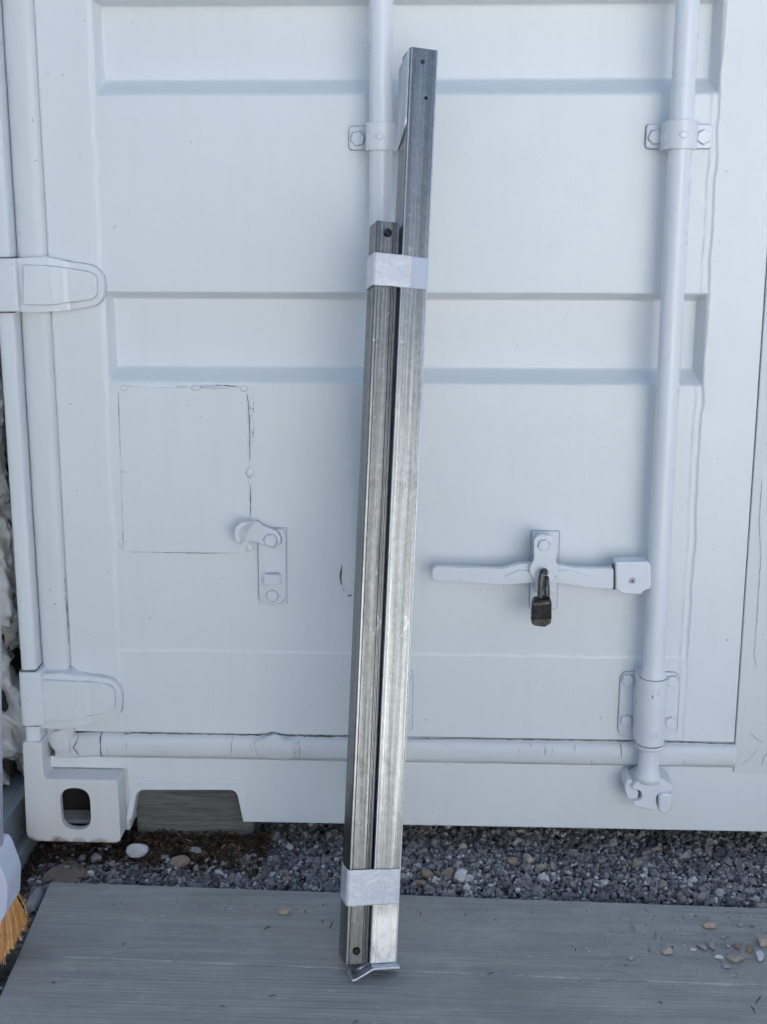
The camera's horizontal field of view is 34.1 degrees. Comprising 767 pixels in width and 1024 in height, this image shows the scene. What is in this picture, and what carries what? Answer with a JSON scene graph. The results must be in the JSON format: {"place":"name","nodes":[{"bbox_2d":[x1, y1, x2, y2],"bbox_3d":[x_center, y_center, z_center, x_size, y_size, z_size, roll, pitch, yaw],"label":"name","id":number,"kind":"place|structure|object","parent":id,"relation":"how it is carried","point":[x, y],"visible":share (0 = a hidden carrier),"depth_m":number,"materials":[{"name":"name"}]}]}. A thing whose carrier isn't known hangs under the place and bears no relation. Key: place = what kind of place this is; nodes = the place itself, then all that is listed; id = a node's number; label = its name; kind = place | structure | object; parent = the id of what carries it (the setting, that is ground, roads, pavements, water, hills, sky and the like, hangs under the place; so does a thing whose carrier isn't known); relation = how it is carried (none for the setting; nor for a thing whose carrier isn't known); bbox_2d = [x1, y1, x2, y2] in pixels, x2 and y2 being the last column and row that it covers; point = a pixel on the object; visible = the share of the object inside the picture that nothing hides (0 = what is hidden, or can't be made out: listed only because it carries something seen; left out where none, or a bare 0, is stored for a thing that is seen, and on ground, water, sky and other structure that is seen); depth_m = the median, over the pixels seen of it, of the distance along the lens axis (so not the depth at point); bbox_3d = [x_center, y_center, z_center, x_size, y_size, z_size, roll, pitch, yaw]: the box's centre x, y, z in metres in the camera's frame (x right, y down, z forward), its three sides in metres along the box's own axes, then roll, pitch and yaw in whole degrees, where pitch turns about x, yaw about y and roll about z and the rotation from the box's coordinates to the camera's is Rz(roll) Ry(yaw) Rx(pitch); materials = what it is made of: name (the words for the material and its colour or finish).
{"place":"outdoors","nodes":[
{"label":"outdoors","id":0,"kind":"place"},
{"bbox_2d":[0,918,31,995],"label":"ground","id":1,"kind":"structure","parent":0,"point":[6,969],"depth_m":1.76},
{"bbox_2d":[0,622,29,964],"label":"broom","id":2,"kind":"object","parent":1,"relation":"on","point":[13,916],"visible":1,"depth_m":1.69,"materials":[{"name":"white plastic"}]},
{"bbox_2d":[0,882,766,1023],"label":"wooden platform","id":3,"kind":"structure","parent":1,"relation":"on","point":[192,980],"depth_m":1.70,"materials":[{"name":"grey paint"}]},
{"bbox_2d":[277,906,290,914],"bbox_3d":[-0.145,0.582,1.826,0.020,0.011,0.017,4,18,1],"label":"stone","id":4,"kind":"object","parent":3,"relation":"on","point":[282,910],"visible":1,"depth_m":1.82,"materials":[{"name":"beige stone"}]},
{"bbox_2d":[347,47,437,981],"bbox_3d":[0.010,0.000,1.689,0.065,1.245,0.064,3,0,-15],"label":"long steel channel","id":5,"kind":"object","parent":3,"relation":"on","point":[416,107],"visible":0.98,"depth_m":1.68,"materials":[{"name":"metal"}]},
{"bbox_2d":[339,221,398,964],"bbox_3d":[-0.020,0.108,1.684,0.032,0.991,0.040,2,0,-15],"label":"short steel channel","id":6,"kind":"object","parent":5,"relation":"attached to","point":[369,586],"visible":1,"depth_m":1.67,"materials":[{"name":"silver metal"}]},
{"bbox_2d":[340,861,399,906],"bbox_3d":[-0.019,0.501,1.691,0.075,0.049,0.047,3,0,-15],"label":"tape band","id":7,"kind":"object","parent":6,"relation":"attached to","point":[369,887],"visible":0.94,"depth_m":1.67,"materials":[{"name":"white plastic"}]},
{"bbox_2d":[366,252,427,289],"bbox_3d":[0.018,-0.322,1.689,0.077,0.044,0.047,2,0,-15],"label":"tape band","id":8,"kind":"object","parent":5,"relation":"attached to","point":[395,270],"visible":0.95,"depth_m":1.67,"materials":[{"name":"white plastic"}]},
{"bbox_2d":[66,899,766,1022],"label":"grit","id":9,"kind":"object","parent":3,"relation":"on","point":[537,945],"visible":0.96,"depth_m":1.77,"materials":[{"name":"grey gravel"}]},
{"bbox_2d":[626,954,633,959],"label":"stone","id":10,"kind":"object","parent":3,"relation":"on","point":[630,957],"visible":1,"depth_m":1.71,"materials":[{"name":"grey stone"}]},
{"bbox_2d":[661,945,672,953],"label":"stone","id":11,"kind":"object","parent":3,"relation":"on","point":[667,949],"visible":1,"depth_m":1.72,"materials":[{"name":"beige stone"}]},
{"bbox_2d":[697,943,706,949],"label":"stone","id":12,"kind":"object","parent":3,"relation":"on","point":[702,946],"visible":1,"depth_m":1.73,"materials":[{"name":"grey stone"}]},
{"bbox_2d":[703,921,716,928],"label":"stone","id":13,"kind":"object","parent":3,"relation":"on","point":[709,924],"visible":1,"depth_m":1.78,"materials":[{"name":"beige stone"}]},
{"bbox_2d":[708,941,715,948],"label":"stone","id":14,"kind":"object","parent":3,"relation":"on","point":[711,945],"visible":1,"depth_m":1.73,"materials":[{"name":"grey stone"}]},
{"bbox_2d":[714,954,722,959],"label":"stone","id":15,"kind":"object","parent":3,"relation":"on","point":[716,956],"visible":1,"depth_m":1.71,"materials":[{"name":"white stone"}]},
{"bbox_2d":[727,954,744,962],"bbox_3d":[0.483,0.609,1.708,0.023,0.007,0.018,-7,14,-29],"label":"stone","id":16,"kind":"object","parent":3,"relation":"on","point":[734,958],"visible":1,"depth_m":1.70,"materials":[{"name":"beige stone"}]},
{"bbox_2d":[733,942,739,948],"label":"stone","id":17,"kind":"object","parent":3,"relation":"on","point":[736,945],"visible":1,"depth_m":1.74,"materials":[{"name":"brown stone"}]},
{"bbox_2d":[745,944,753,953],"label":"stone","id":18,"kind":"object","parent":3,"relation":"on","point":[749,949],"visible":1,"depth_m":1.73,"materials":[{"name":"brown stone"}]},
{"bbox_2d":[756,950,763,961],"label":"stone","id":19,"kind":"object","parent":3,"relation":"on","point":[759,954],"visible":1,"depth_m":1.71,"materials":[{"name":"white stone"}]},
{"bbox_2d":[756,934,766,946],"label":"stone","id":20,"kind":"object","parent":3,"relation":"on","point":[762,940],"visible":1,"depth_m":1.74,"materials":[{"name":"beige stone"}]},
{"bbox_2d":[0,820,766,989],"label":"gravel","id":21,"kind":"structure","parent":1,"relation":"on","point":[659,866],"depth_m":1.99,"materials":[{"name":"grey gravel"}]},
{"bbox_2d":[26,885,44,911],"bbox_3d":[-0.526,0.585,1.891,0.021,0.021,0.055,0,13,-1],"label":"stone","id":22,"kind":"object","parent":21,"relation":"on","point":[35,898],"visible":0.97,"depth_m":1.88,"materials":[{"name":"grey stone"}]},
{"bbox_2d":[41,859,86,883],"bbox_3d":[-0.498,0.576,1.977,0.065,0.016,0.075,9,15,34],"label":"stone slab","id":23,"kind":"object","parent":21,"relation":"on","point":[62,873],"depth_m":1.97,"materials":[{"name":"grey stone"}]},
{"bbox_2d":[170,855,189,868],"bbox_3d":[-0.326,0.560,2.004,0.032,0.020,0.020,-6,14,-24],"label":"stone","id":24,"kind":"object","parent":21,"relation":"on","point":[180,861],"visible":1,"depth_m":2.00,"materials":[{"name":"beige stone"}]},
{"bbox_2d":[285,843,293,849],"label":"stone","id":25,"kind":"object","parent":21,"relation":"on","point":[288,846],"visible":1,"depth_m":2.06,"materials":[{"name":"grey stone"}]},
{"bbox_2d":[305,857,313,862],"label":"stone","id":26,"kind":"object","parent":21,"relation":"on","point":[309,860],"visible":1,"depth_m":2.01,"materials":[{"name":"grey stone"}]},
{"bbox_2d":[420,869,434,878],"bbox_3d":[0.069,0.564,1.948,0.022,0.019,0.019,-5,14,-22],"label":"stone","id":27,"kind":"object","parent":21,"relation":"on","point":[426,873],"visible":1,"depth_m":1.94,"materials":[{"name":"beige stone"}]},
{"bbox_2d":[440,867,454,876],"bbox_3d":[0.101,0.564,1.956,0.024,0.017,0.016,-2,5,3],"label":"stone","id":28,"kind":"object","parent":21,"relation":"on","point":[449,871],"visible":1,"depth_m":1.95,"materials":[{"name":"beige stone"}]},
{"bbox_2d":[458,842,466,849],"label":"stone","id":29,"kind":"object","parent":21,"relation":"on","point":[462,845],"visible":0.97,"depth_m":2.03,"materials":[{"name":"beige stone"}]},
{"bbox_2d":[507,857,518,864],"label":"stone","id":30,"kind":"object","parent":21,"relation":"on","point":[512,860],"visible":1,"depth_m":1.98,"materials":[{"name":"beige stone"}]},
{"bbox_2d":[522,856,533,864],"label":"stone","id":31,"kind":"object","parent":21,"relation":"on","point":[528,859],"visible":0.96,"depth_m":1.98,"materials":[{"name":"beige stone"}]},
{"bbox_2d":[535,864,546,871],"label":"stone","id":32,"kind":"object","parent":21,"relation":"on","point":[540,866],"visible":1,"depth_m":1.97,"materials":[{"name":"beige stone"}]},
{"bbox_2d":[609,837,616,846],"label":"stone","id":33,"kind":"object","parent":21,"relation":"on","point":[613,842],"visible":1,"depth_m":2.05,"materials":[{"name":"grey stone"}]},
{"bbox_2d":[650,845,661,852],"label":"stone","id":34,"kind":"object","parent":21,"relation":"on","point":[656,847],"visible":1,"depth_m":2.03,"materials":[{"name":"beige stone"}]},
{"bbox_2d":[755,903,766,907],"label":"stone","id":35,"kind":"object","parent":21,"relation":"on","point":[761,905],"visible":0.78,"depth_m":1.86,"materials":[{"name":"beige stone"}]},
{"bbox_2d":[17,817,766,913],"bbox_3d":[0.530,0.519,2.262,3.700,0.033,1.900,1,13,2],"label":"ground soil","id":36,"kind":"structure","parent":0,"point":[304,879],"depth_m":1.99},
{"bbox_2d":[3,769,40,871],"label":"base beam","id":37,"kind":"structure","parent":36,"relation":"on","point":[14,819],"depth_m":2.03,"materials":[{"name":"grey metal"}]},
{"bbox_2d":[0,346,25,784],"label":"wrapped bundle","id":38,"kind":"object","parent":37,"relation":"on","point":[13,734],"visible":0.11,"depth_m":2.04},
{"bbox_2d":[136,790,259,840],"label":"timber beam","id":39,"kind":"structure","parent":36,"relation":"on","point":[193,811],"depth_m":2.08,"materials":[{"name":"grey wood"}]},
{"bbox_2d":[0,0,766,842],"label":"shipping container","id":40,"kind":"object","parent":36,"relation":"on","point":[196,198],"visible":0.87,"depth_m":1.88,"materials":[{"name":"white metal"}]},
{"bbox_2d":[34,0,766,741],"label":"door leaf","id":41,"kind":"structure","parent":40,"relation":"in","point":[212,135],"depth_m":1.87,"materials":[{"name":"white paint"}]},
{"bbox_2d":[530,568,551,626],"bbox_3d":[0.234,0.124,1.854,0.030,0.085,0.038,1,13,2],"label":"padlock","id":42,"kind":"object","parent":40,"relation":"hanging from","point":[541,609],"visible":1,"depth_m":1.84,"materials":[{"name":"metal"}]},
{"bbox_2d":[17,825,760,939],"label":"leaf litter","id":43,"kind":"object","parent":36,"relation":"on","point":[192,840],"visible":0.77,"depth_m":2.04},
{"bbox_2d":[91,852,101,862],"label":"stone","id":44,"kind":"object","parent":43,"relation":"on","point":[96,856],"visible":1,"depth_m":2.02,"materials":[{"name":"grey stone"}]},
{"bbox_2d":[126,843,147,857],"bbox_3d":[-0.400,0.549,2.034,0.037,0.024,0.022,3,13,13],"label":"stone","id":45,"kind":"object","parent":43,"relation":"on","point":[135,850],"visible":1,"depth_m":2.03,"materials":[{"name":"white stone"}]},
{"bbox_2d":[190,846,201,853],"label":"stone","id":46,"kind":"object","parent":43,"relation":"on","point":[198,850],"visible":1,"depth_m":2.04,"materials":[{"name":"grey stone"}]},
{"bbox_2d":[416,880,425,885],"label":"stone","id":47,"kind":"object","parent":36,"relation":"on","point":[421,882],"visible":1,"depth_m":1.92,"materials":[{"name":"stone"}]},
{"bbox_2d":[454,868,466,883],"bbox_3d":[0.121,0.564,1.938,0.020,0.024,0.019,-12,17,-42],"label":"stone","id":48,"kind":"object","parent":36,"relation":"on","point":[460,874],"visible":1,"depth_m":1.93,"materials":[{"name":"white stone"}]}
]}

